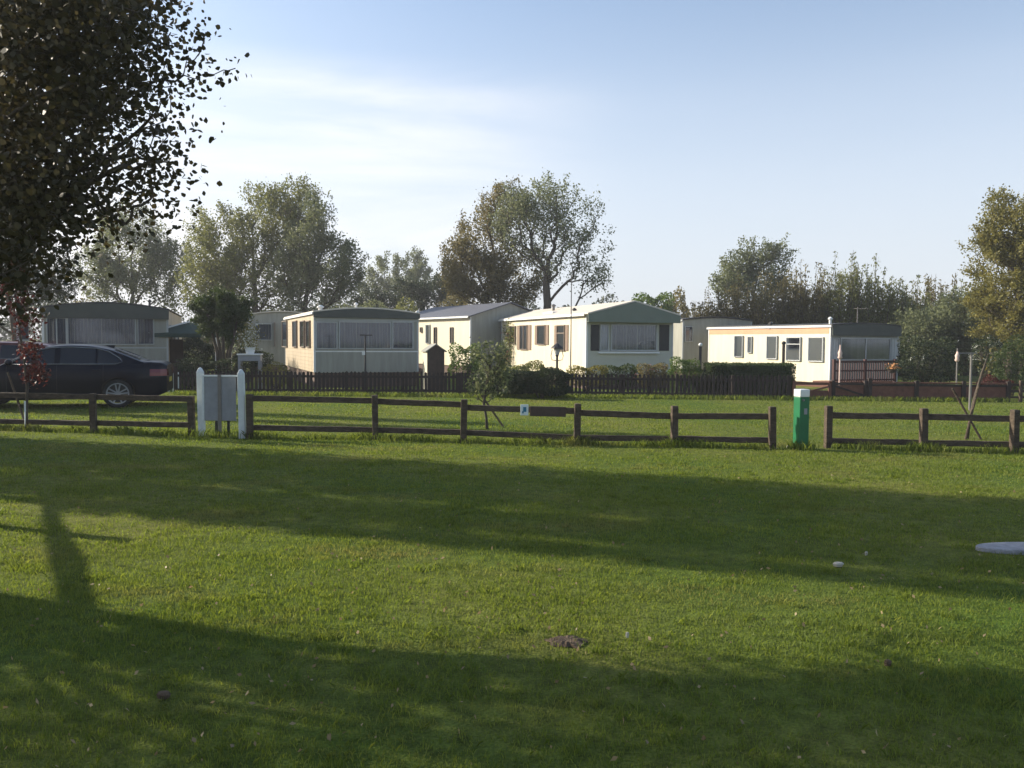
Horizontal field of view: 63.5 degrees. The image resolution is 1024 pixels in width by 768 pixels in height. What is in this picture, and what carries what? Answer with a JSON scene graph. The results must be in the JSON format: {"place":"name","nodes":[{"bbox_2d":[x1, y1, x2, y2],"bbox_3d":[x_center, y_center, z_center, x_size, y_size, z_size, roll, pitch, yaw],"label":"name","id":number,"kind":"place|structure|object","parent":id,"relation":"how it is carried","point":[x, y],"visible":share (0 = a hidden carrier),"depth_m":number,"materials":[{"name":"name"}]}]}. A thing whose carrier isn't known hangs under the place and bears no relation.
{"place":"outdoors","nodes":[
{"label":"outdoors","id":0,"kind":"place"},
{"bbox_2d":[0,339,1023,767],"bbox_3d":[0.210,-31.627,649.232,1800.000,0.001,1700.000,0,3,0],"label":"ground","id":1,"kind":"structure","parent":0,"point":[450,723],"depth_m":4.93,"materials":[{"name":"green plant"}]},
{"bbox_2d":[0,260,50,429],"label":"young tree","id":2,"kind":"object","parent":1,"relation":"on","point":[29,371],"visible":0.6,"depth_m":14.38,"materials":[{"name":"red plant"}]},
{"bbox_2d":[0,341,58,364],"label":"parked car","id":3,"kind":"object","parent":1,"relation":"on","point":[8,349],"visible":0.09,"depth_m":22.97,"materials":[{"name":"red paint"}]},
{"bbox_2d":[0,213,83,340],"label":"broadleaf tree","id":4,"kind":"object","parent":1,"relation":"on","point":[39,284],"visible":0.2,"depth_m":37.92,"materials":[{"name":"green plant"}]},
{"bbox_2d":[0,344,172,407],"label":"parked car","id":5,"kind":"object","parent":1,"relation":"on","point":[91,368],"visible":0.86,"depth_m":19.07,"materials":[{"name":"black paint"}]},
{"bbox_2d":[0,392,195,435],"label":"rail fence","id":6,"kind":"object","parent":1,"relation":"on","point":[93,421],"visible":0.88,"depth_m":14.08,"materials":[{"name":"brown wood"}]},
{"bbox_2d":[16,299,182,361],"bbox_3d":[-14.470,-1.544,30.342,3.921,3.029,12.349,-1,3,-19],"label":"static caravan","id":7,"kind":"object","parent":1,"relation":"on","point":[126,326],"visible":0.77,"depth_m":27.56,"materials":[{"name":"beige metal"}]},
{"bbox_2d":[46,318,66,344],"bbox_3d":[-14.887,-1.729,27.058,0.604,0.906,0.057,-1,3,-19],"label":"window","id":8,"kind":"structure","parent":7,"relation":"in","point":[60,330],"depth_m":27.07,"materials":[{"name":"grey glass"}]},
{"bbox_2d":[67,318,135,344],"bbox_3d":[-13.619,-1.757,27.493,2.069,0.920,0.057,-1,3,-19],"label":"window","id":9,"kind":"structure","parent":7,"relation":"in","point":[112,329],"depth_m":27.51,"materials":[{"name":"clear glass"}]},
{"bbox_2d":[137,319,153,344],"bbox_3d":[-12.356,-1.785,27.926,0.513,0.913,0.057,-1,3,-19],"label":"window","id":10,"kind":"structure","parent":7,"relation":"in","point":[147,325],"depth_m":27.95,"materials":[{"name":"grey glass"}]},
{"bbox_2d":[0,0,251,325],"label":"poplar tree","id":11,"kind":"object","parent":1,"relation":"on","point":[49,46],"visible":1,"depth_m":4.94,"materials":[{"name":"green plant"}]},
{"bbox_2d":[71,198,188,305],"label":"broadleaf tree","id":12,"kind":"object","parent":1,"relation":"on","point":[154,258],"visible":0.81,"depth_m":50.98,"materials":[{"name":"green plant"}]},
{"bbox_2d":[158,292,206,361],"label":"hedgerow bush","id":13,"kind":"object","parent":1,"relation":"on","point":[167,304],"visible":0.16,"depth_m":50.02,"materials":[{"name":"green plant"}]},
{"bbox_2d":[148,321,231,370],"bbox_3d":[-11.377,-1.108,29.458,2.276,2.250,2.651,0,3,-8],"label":"garden gazebo","id":14,"kind":"object","parent":1,"relation":"on","point":[185,329],"visible":0.43,"depth_m":28.66,"materials":[{"name":"green fabric"}]},
{"bbox_2d":[183,338,214,378],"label":"garden bush","id":15,"kind":"object","parent":1,"relation":"on","point":[193,344],"visible":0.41,"depth_m":32.78,"materials":[{"name":"green plant"}]},
{"bbox_2d":[173,357,253,386],"bbox_3d":[-9.488,-0.317,26.220,2.562,1.106,1.091,0,3,0],"label":"garden bush","id":16,"kind":"object","parent":1,"relation":"on","point":[208,364],"visible":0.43,"depth_m":25.98,"materials":[{"name":"green plant"}]},
{"bbox_2d":[182,283,258,374],"bbox_3d":[-9.218,-1.485,26.538,2.496,3.541,2.148,0,3,0],"label":"evergreen tree","id":17,"kind":"object","parent":1,"relation":"on","point":[223,314],"visible":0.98,"depth_m":26.09,"materials":[{"name":"green plant"}]},
{"bbox_2d":[196,367,245,438],"bbox_3d":[-4.775,0.355,13.577,0.948,1.242,0.202,1,3,16],"label":"notice board","id":18,"kind":"object","parent":1,"relation":"on","point":[216,398],"visible":0.87,"depth_m":13.56,"materials":[{"name":"white paint"}]},
{"bbox_2d":[169,171,330,312],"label":"broadleaf tree","id":19,"kind":"object","parent":1,"relation":"on","point":[229,266],"visible":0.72,"depth_m":45.77,"materials":[{"name":"green plant"}]},
{"bbox_2d":[237,354,262,388],"bbox_3d":[-8.194,-0.364,25.918,0.720,1.169,0.600,0,3,-10],"label":"garden table","id":20,"kind":"object","parent":1,"relation":"on","point":[249,357],"visible":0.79,"depth_m":25.65,"materials":[{"name":"white paint"}]},
{"bbox_2d":[235,315,265,353],"bbox_3d":[-8.158,-1.557,25.849,0.958,1.222,0.773,-1,3,-28],"label":"flower planter","id":21,"kind":"object","parent":20,"relation":"on","point":[249,350],"visible":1,"depth_m":25.80,"materials":[{"name":"white paint"}]},
{"bbox_2d":[232,343,273,379],"bbox_3d":[-10.011,-0.851,31.994,1.659,1.566,1.236,0,3,0],"label":"garden bush","id":22,"kind":"object","parent":1,"relation":"on","point":[253,364],"visible":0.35,"depth_m":31.85,"materials":[{"name":"green plant"}]},
{"bbox_2d":[254,361,293,391],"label":"garden bush","id":23,"kind":"object","parent":1,"relation":"on","point":[280,368],"visible":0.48,"depth_m":25.69,"materials":[{"name":"green plant"}]},
{"bbox_2d":[249,311,303,372],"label":"static caravan","id":24,"kind":"object","parent":1,"relation":"on","point":[267,319],"visible":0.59,"depth_m":40.19,"materials":[{"name":"beige metal"}]},
{"bbox_2d":[255,323,271,339],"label":"window","id":25,"kind":"structure","parent":24,"relation":"in","point":[265,328],"depth_m":40.09,"materials":[{"name":"grey glass"}]},
{"bbox_2d":[173,370,458,393],"bbox_3d":[-5.748,0.004,24.515,8.436,0.810,0.157,0,3,-2],"label":"picket fence","id":26,"kind":"object","parent":1,"relation":"on","point":[289,376],"visible":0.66,"depth_m":24.47,"materials":[{"name":"brown wood"}]},
{"bbox_2d":[261,184,371,312],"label":"broadleaf tree","id":27,"kind":"object","parent":1,"relation":"on","point":[306,259],"visible":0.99,"depth_m":44.19,"materials":[{"name":"green plant"}]},
{"bbox_2d":[273,302,419,386],"bbox_3d":[-7.723,-1.770,35.503,3.751,3.043,15.140,-1,3,-21],"label":"static caravan","id":28,"kind":"object","parent":1,"relation":"on","point":[322,340],"visible":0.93,"depth_m":28.72,"materials":[{"name":"beige metal"}]},
{"bbox_2d":[281,320,287,346],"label":"window","id":29,"kind":"structure","parent":28,"relation":"in","point":[284,324],"depth_m":35.98,"materials":[{"name":"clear glass"}]},
{"bbox_2d":[292,320,297,346],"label":"window","id":30,"kind":"structure","parent":28,"relation":"in","point":[294,323],"depth_m":32.66,"materials":[{"name":"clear glass"}]},
{"bbox_2d":[299,320,304,347],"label":"window","id":31,"kind":"structure","parent":28,"relation":"in","point":[301,323],"depth_m":30.46,"materials":[{"name":"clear glass"}]},
{"bbox_2d":[305,320,310,347],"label":"window","id":32,"kind":"structure","parent":28,"relation":"in","point":[307,323],"depth_m":29.00,"materials":[{"name":"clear glass"}]},
{"bbox_2d":[316,321,337,348],"bbox_3d":[-6.286,-1.650,28.079,0.728,0.938,0.057,-1,3,-21],"label":"window","id":33,"kind":"structure","parent":28,"relation":"in","point":[326,329],"depth_m":28.10,"materials":[{"name":"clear glass"}]},
{"bbox_2d":[339,321,390,348],"bbox_3d":[-5.062,-1.678,28.559,1.815,0.953,0.057,-1,3,-21],"label":"window","id":34,"kind":"structure","parent":28,"relation":"in","point":[375,328],"depth_m":28.55,"materials":[{"name":"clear glass"}]},
{"bbox_2d":[392,321,413,348],"bbox_3d":[-3.831,-1.706,29.043,0.758,0.968,0.057,-1,3,-21],"label":"window","id":35,"kind":"structure","parent":28,"relation":"in","point":[400,331],"depth_m":29.05,"materials":[{"name":"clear glass"}]},
{"bbox_2d":[327,298,388,308],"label":"hedgerow bush","id":36,"kind":"object","parent":1,"relation":"on","point":[373,305],"visible":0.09,"depth_m":50.16,"materials":[{"name":"green plant"}]},
{"bbox_2d":[357,245,434,303],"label":"broadleaf tree","id":37,"kind":"object","parent":1,"relation":"on","point":[415,271],"visible":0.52,"depth_m":83.79,"materials":[{"name":"green plant"}]},
{"bbox_2d":[394,297,417,311],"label":"hedgerow bush","id":38,"kind":"object","parent":1,"relation":"on","point":[412,307],"visible":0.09,"depth_m":50.10,"materials":[{"name":"green plant"}]},
{"bbox_2d":[348,269,466,310],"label":"broadleaf tree","id":39,"kind":"object","parent":1,"relation":"on","point":[422,295],"visible":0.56,"depth_m":59.26,"materials":[{"name":"green plant"}]},
{"bbox_2d":[421,344,446,389],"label":"garden shed","id":40,"kind":"structure","parent":1,"relation":"on","point":[433,358],"depth_m":26.21,"materials":[{"name":"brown wood"}]},
{"bbox_2d":[447,342,481,389],"bbox_3d":[-1.466,-0.515,26.012,1.166,1.617,1.102,0,3,0],"label":"garden bush","id":41,"kind":"object","parent":1,"relation":"on","point":[468,368],"visible":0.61,"depth_m":25.84,"materials":[{"name":"green plant"}]},
{"bbox_2d":[416,302,532,375],"bbox_3d":[-2.057,-2.134,40.049,4.415,3.380,7.450,-2,3,-33],"label":"static caravan","id":42,"kind":"object","parent":1,"relation":"on","point":[445,327],"visible":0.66,"depth_m":37.08,"materials":[{"name":"beige metal"}]},
{"bbox_2d":[464,337,517,428],"bbox_3d":[-0.404,0.026,15.094,0.865,1.780,0.828,2,3,22],"label":"young tree","id":43,"kind":"object","parent":1,"relation":"on","point":[500,371],"visible":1,"depth_m":15.03,"materials":[{"name":"green plant"}]},
{"bbox_2d":[437,174,555,309],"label":"poplar tree","id":44,"kind":"object","parent":1,"relation":"on","point":[472,258],"visible":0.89,"depth_m":44.96,"materials":[{"name":"green plant"}]},
{"bbox_2d":[470,368,526,394],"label":"garden bush","id":45,"kind":"object","parent":1,"relation":"on","point":[494,381],"visible":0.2,"depth_m":23.82,"materials":[{"name":"green plant"}]},
{"bbox_2d":[500,316,513,369],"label":"climbing rose","id":46,"kind":"object","parent":1,"relation":"on","point":[508,340],"visible":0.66,"depth_m":35.17,"materials":[{"name":"green plant"}]},
{"bbox_2d":[0,289,1017,352],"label":"hedge","id":47,"kind":"object","parent":1,"relation":"on","point":[3,333],"visible":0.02,"depth_m":94.87,"materials":[{"name":"green plant"}]},
{"bbox_2d":[246,394,775,448],"bbox_3d":[-0.137,0.620,13.097,8.365,0.823,0.354,1,3,6],"label":"rail fence","id":48,"kind":"object","parent":1,"relation":"on","point":[673,416],"visible":0.91,"depth_m":13.01,"materials":[{"name":"brown wood"}]},
{"bbox_2d":[3,443,1023,767],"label":"fallen leaves","id":49,"kind":"object","parent":1,"relation":"on","point":[487,617],"visible":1,"depth_m":4.51,"materials":[{"name":"brown plant"}]},
{"bbox_2d":[503,360,546,394],"bbox_3d":[0.439,-0.175,24.629,1.570,1.109,0.973,0,3,0],"label":"garden bush","id":50,"kind":"object","parent":1,"relation":"on","point":[528,367],"visible":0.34,"depth_m":24.49,"materials":[{"name":"green plant"}]},
{"bbox_2d":[502,367,571,398],"bbox_3d":[0.684,-0.020,23.233,2.078,0.952,0.717,0,3,0],"label":"garden hedge","id":51,"kind":"object","parent":1,"relation":"on","point":[537,382],"visible":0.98,"depth_m":23.07,"materials":[{"name":"green plant"}]},
{"bbox_2d":[485,167,616,308],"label":"poplar tree","id":52,"kind":"object","parent":1,"relation":"on","point":[524,206],"visible":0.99,"depth_m":43.50,"materials":[{"name":"green plant"}]},
{"bbox_2d":[551,342,563,368],"bbox_3d":[1.391,-0.478,25.609,0.386,1.656,0.386,-3,4,-45],"label":"garden lantern","id":53,"kind":"object","parent":1,"relation":"on","point":[556,347],"visible":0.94,"depth_m":25.54,"materials":[{"name":"black paint"}]},
{"bbox_2d":[544,635,588,648],"bbox_3d":[0.290,1.365,4.421,0.212,0.025,0.211,2,4,35],"label":"soil patch","id":54,"kind":"object","parent":1,"relation":"on","point":[565,641],"visible":0.99,"depth_m":4.39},
{"bbox_2d":[566,365,608,390],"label":"garden bush","id":55,"kind":"object","parent":1,"relation":"on","point":[584,371],"visible":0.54,"depth_m":24.88,"materials":[{"name":"green plant"}]},
{"bbox_2d":[498,300,680,388],"bbox_3d":[2.615,-1.608,32.666,3.535,3.146,9.570,-1,3,-19],"label":"static caravan","id":56,"kind":"object","parent":1,"relation":"on","point":[619,334],"visible":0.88,"depth_m":28.71,"materials":[{"name":"beige metal"}]},
{"bbox_2d":[519,325,527,349],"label":"window","id":57,"kind":"structure","parent":56,"relation":"in","point":[522,328],"depth_m":33.78,"materials":[{"name":"grey glass"}]},
{"bbox_2d":[537,325,544,344],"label":"window","id":58,"kind":"structure","parent":56,"relation":"in","point":[540,328],"depth_m":31.85,"materials":[{"name":"grey glass"}]},
{"bbox_2d":[556,325,564,350],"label":"window","id":59,"kind":"structure","parent":56,"relation":"in","point":[560,329],"depth_m":29.95,"materials":[{"name":"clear glass"}]},
{"bbox_2d":[599,324,608,350],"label":"window","id":60,"kind":"structure","parent":56,"relation":"in","point":[604,328],"depth_m":28.15,"materials":[{"name":"grey glass"}]},
{"bbox_2d":[610,324,657,350],"bbox_3d":[4.203,-1.601,28.504,1.772,0.922,0.057,-1,3,-19],"label":"window","id":61,"kind":"structure","parent":56,"relation":"in","point":[645,338],"depth_m":28.51,"materials":[{"name":"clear glass"}]},
{"bbox_2d":[605,363,637,391],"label":"garden bush","id":62,"kind":"object","parent":1,"relation":"on","point":[625,367],"visible":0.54,"depth_m":25.48,"materials":[{"name":"green plant"}]},
{"bbox_2d":[459,372,790,397],"bbox_3d":[3.207,0.083,24.157,9.620,0.807,0.159,1,3,5],"label":"picket fence","id":63,"kind":"object","parent":1,"relation":"on","point":[684,379],"visible":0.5,"depth_m":23.97,"materials":[{"name":"brown wood"}]},
{"bbox_2d":[635,362,669,391],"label":"flowering bush","id":64,"kind":"object","parent":1,"relation":"on","point":[649,369],"visible":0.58,"depth_m":24.86,"materials":[{"name":"green plant"}]},
{"bbox_2d":[631,291,674,311],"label":"garden bush","id":65,"kind":"object","parent":1,"relation":"on","point":[662,297],"visible":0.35,"depth_m":54.18,"materials":[{"name":"green plant"}]},
{"bbox_2d":[659,285,689,317],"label":"garden bush","id":66,"kind":"object","parent":1,"relation":"on","point":[682,306],"visible":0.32,"depth_m":59.28,"materials":[{"name":"green plant"}]},
{"bbox_2d":[667,356,704,392],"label":"garden bush","id":67,"kind":"object","parent":1,"relation":"on","point":[685,370],"visible":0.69,"depth_m":25.27,"materials":[{"name":"green plant"}]},
{"bbox_2d":[690,366,728,395],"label":"garden bush","id":68,"kind":"object","parent":1,"relation":"on","point":[706,373],"visible":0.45,"depth_m":24.39,"materials":[{"name":"green plant"}]},
{"bbox_2d":[684,286,741,317],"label":"willow shrub","id":69,"kind":"object","parent":1,"relation":"on","point":[695,313],"visible":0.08,"depth_m":43.61,"materials":[{"name":"green plant"}]},
{"bbox_2d":[673,316,753,376],"bbox_3d":[8.286,-1.844,41.246,3.541,2.816,8.200,0,3,-14],"label":"static caravan","id":70,"kind":"object","parent":1,"relation":"on","point":[690,334],"visible":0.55,"depth_m":37.16,"materials":[{"name":"grey metal"}]},
{"bbox_2d":[684,326,692,341],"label":"window","id":71,"kind":"structure","parent":70,"relation":"in","point":[688,329],"depth_m":36.98,"materials":[{"name":"grey glass"}]},
{"bbox_2d":[705,274,773,324],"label":"willow shrub","id":72,"kind":"object","parent":1,"relation":"on","point":[737,300],"visible":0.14,"depth_m":42.48,"materials":[{"name":"green plant"}]},
{"bbox_2d":[702,361,796,396],"bbox_3d":[7.117,-0.149,24.925,2.624,1.076,1.121,0,3,0],"label":"clipped hedge","id":73,"kind":"object","parent":1,"relation":"on","point":[761,369],"visible":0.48,"depth_m":24.46,"materials":[{"name":"green plant"}]},
{"bbox_2d":[708,232,800,305],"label":"broadleaf tree","id":74,"kind":"object","parent":1,"relation":"on","point":[749,274],"visible":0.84,"depth_m":51.40,"materials":[{"name":"green plant"}]},
{"bbox_2d":[744,268,811,324],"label":"willow shrub","id":75,"kind":"object","parent":1,"relation":"on","point":[763,304],"visible":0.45,"depth_m":41.30,"materials":[{"name":"green plant"}]},
{"bbox_2d":[793,389,809,448],"bbox_3d":[4.375,0.559,12.515,0.170,0.963,0.181,0,3,-16],"label":"utility post","id":76,"kind":"object","parent":1,"relation":"on","point":[801,417],"visible":0.92,"depth_m":12.45,"materials":[{"name":"green paint"}]},
{"bbox_2d":[707,317,901,386],"bbox_3d":[11.626,-1.332,33.812,3.571,2.597,7.130,-1,3,-25],"label":"static caravan","id":77,"kind":"object","parent":1,"relation":"on","point":[811,351],"visible":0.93,"depth_m":31.15,"materials":[{"name":"beige metal"}]},
{"bbox_2d":[734,336,743,356],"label":"window","id":78,"kind":"structure","parent":77,"relation":"in","point":[738,340],"depth_m":34.40,"materials":[{"name":"white glass"}]},
{"bbox_2d":[766,336,777,358],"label":"window","id":79,"kind":"structure","parent":77,"relation":"in","point":[771,341],"depth_m":32.61,"materials":[{"name":"white glass"}]},
{"bbox_2d":[785,337,800,360],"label":"window","id":80,"kind":"structure","parent":77,"relation":"in","point":[793,344],"depth_m":31.57,"materials":[{"name":"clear glass"}]},
{"bbox_2d":[807,337,823,361],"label":"window","id":81,"kind":"structure","parent":77,"relation":"in","point":[815,344],"depth_m":30.56,"materials":[{"name":"white glass"}]},
{"bbox_2d":[831,338,839,359],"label":"window","id":82,"kind":"structure","parent":77,"relation":"in","point":[836,347],"depth_m":30.05,"materials":[{"name":"glass"}]},
{"bbox_2d":[840,338,890,359],"bbox_3d":[13.107,-1.296,30.675,2.551,0.829,0.057,-1,3,-25],"label":"window","id":83,"kind":"structure","parent":77,"relation":"in","point":[840,338],"depth_m":30.66,"materials":[{"name":"grey glass"}]},
{"bbox_2d":[891,338,899,359],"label":"window","id":84,"kind":"structure","parent":77,"relation":"in","point":[894,353],"depth_m":31.34,"materials":[{"name":"glass"}]},
{"bbox_2d":[771,259,840,323],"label":"willow shrub","id":85,"kind":"object","parent":1,"relation":"on","point":[816,303],"visible":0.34,"depth_m":41.43,"materials":[{"name":"green plant"}]},
{"bbox_2d":[792,381,831,397],"bbox_3d":[8.577,0.229,23.689,1.086,0.634,0.088,1,3,5],"label":"wooden rail","id":86,"kind":"object","parent":1,"relation":"on","point":[815,392],"visible":0.65,"depth_m":23.65,"materials":[{"name":"brown wood"}]},
{"bbox_2d":[809,251,874,322],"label":"willow shrub","id":87,"kind":"object","parent":1,"relation":"on","point":[848,301],"visible":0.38,"depth_m":41.29,"materials":[{"name":"green plant"}]},
{"bbox_2d":[831,380,867,397],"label":"field gate","id":88,"kind":"structure","parent":1,"relation":"on","point":[854,390],"depth_m":23.60,"materials":[{"name":"brown wood"}]},
{"bbox_2d":[813,359,896,383],"bbox_3d":[12.064,-0.348,29.174,2.840,1.073,1.045,-1,3,-22],"label":"deck railing","id":89,"kind":"object","parent":1,"relation":"on","point":[853,380],"visible":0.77,"depth_m":28.68,"materials":[{"name":"red paint"}]},
{"bbox_2d":[843,253,906,352],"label":"willow shrub","id":90,"kind":"object","parent":1,"relation":"on","point":[878,295],"visible":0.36,"depth_m":41.27,"materials":[{"name":"green plant"}]},
{"bbox_2d":[876,275,939,375],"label":"willow shrub","id":91,"kind":"object","parent":1,"relation":"on","point":[905,298],"visible":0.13,"depth_m":41.56,"materials":[{"name":"green plant"}]},
{"bbox_2d":[823,406,1023,453],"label":"rail fence","id":92,"kind":"object","parent":1,"relation":"on","point":[1014,418],"visible":0.8,"depth_m":12.46,"materials":[{"name":"brown wood"}]},
{"bbox_2d":[895,334,964,381],"bbox_3d":[14.560,-0.754,29.003,2.394,2.005,1.391,0,3,0],"label":"flowering bush","id":93,"kind":"object","parent":1,"relation":"on","point":[924,377],"visible":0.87,"depth_m":28.78,"materials":[{"name":"green plant"}]},
{"bbox_2d":[905,273,961,375],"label":"willow shrub","id":94,"kind":"object","parent":1,"relation":"on","point":[929,289],"visible":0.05,"depth_m":42.57,"materials":[{"name":"green plant"}]},
{"bbox_2d":[868,378,1010,401],"bbox_3d":[12.091,0.214,23.478,3.955,0.732,0.137,0,3,2],"label":"board fence","id":95,"kind":"object","parent":1,"relation":"on","point":[921,390],"visible":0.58,"depth_m":23.48,"materials":[{"name":"brown wood"}]},
{"bbox_2d":[887,285,1005,380],"bbox_3d":[19.546,-2.209,37.057,5.624,4.574,3.632,0,3,0],"label":"broadleaf tree","id":96,"kind":"object","parent":1,"relation":"on","point":[949,326],"visible":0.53,"depth_m":36.34,"materials":[{"name":"green plant"}]},
{"bbox_2d":[958,352,977,410],"bbox_3d":[11.000,-0.007,20.022,0.460,1.513,0.057,0,3,0],"label":"washing line post","id":97,"kind":"object","parent":1,"relation":"on","point":[970,380],"visible":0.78,"depth_m":19.99,"materials":[{"name":"metal"}]},
{"bbox_2d":[945,274,1000,375],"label":"willow shrub","id":98,"kind":"object","parent":1,"relation":"on","point":[963,373],"visible":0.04,"depth_m":42.82,"materials":[{"name":"green plant"}]},
{"bbox_2d":[951,347,1001,439],"bbox_3d":[7.840,0.190,14.073,0.808,1.664,0.448,0,3,0],"label":"young tree","id":99,"kind":"object","parent":1,"relation":"on","point":[970,423],"visible":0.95,"depth_m":14.00,"materials":[{"name":"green plant"}]},
{"bbox_2d":[968,334,1007,378],"bbox_3d":[15.517,-0.645,27.008,1.090,1.999,1.094,-2,4,-44],"label":"flowering bush","id":100,"kind":"object","parent":1,"relation":"on","point":[976,357],"visible":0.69,"depth_m":26.90,"materials":[{"name":"green plant"}]},
{"bbox_2d":[955,183,1023,376],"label":"willow tree","id":101,"kind":"object","parent":1,"relation":"on","point":[1000,248],"visible":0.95,"depth_m":31.48,"materials":[{"name":"green plant"}]},
{"bbox_2d":[976,374,1015,394],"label":"red bush","id":102,"kind":"object","parent":1,"relation":"on","point":[995,378],"visible":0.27,"depth_m":24.14,"materials":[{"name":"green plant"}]},
{"bbox_2d":[975,542,1023,554],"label":"concrete slab","id":103,"kind":"structure","parent":1,"relation":"on","point":[1015,548],"depth_m":6.40,"materials":[{"name":"grey concrete"}]},
{"bbox_2d":[986,334,1023,395],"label":"conifer bush","id":104,"kind":"object","parent":1,"relation":"on","point":[1019,356],"visible":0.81,"depth_m":25.88,"materials":[{"name":"green plant"}]},
{"bbox_2d":[1011,380,1023,401],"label":"slatted fence","id":105,"kind":"object","parent":1,"relation":"on","point":[1020,396],"visible":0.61,"depth_m":23.37,"materials":[{"name":"brown wood"}]},
{"bbox_2d":[0,0,1023,338],"label":"sky","id":106,"kind":"structure","parent":0,"point":[866,128],"materials":[{"name":"blue"}]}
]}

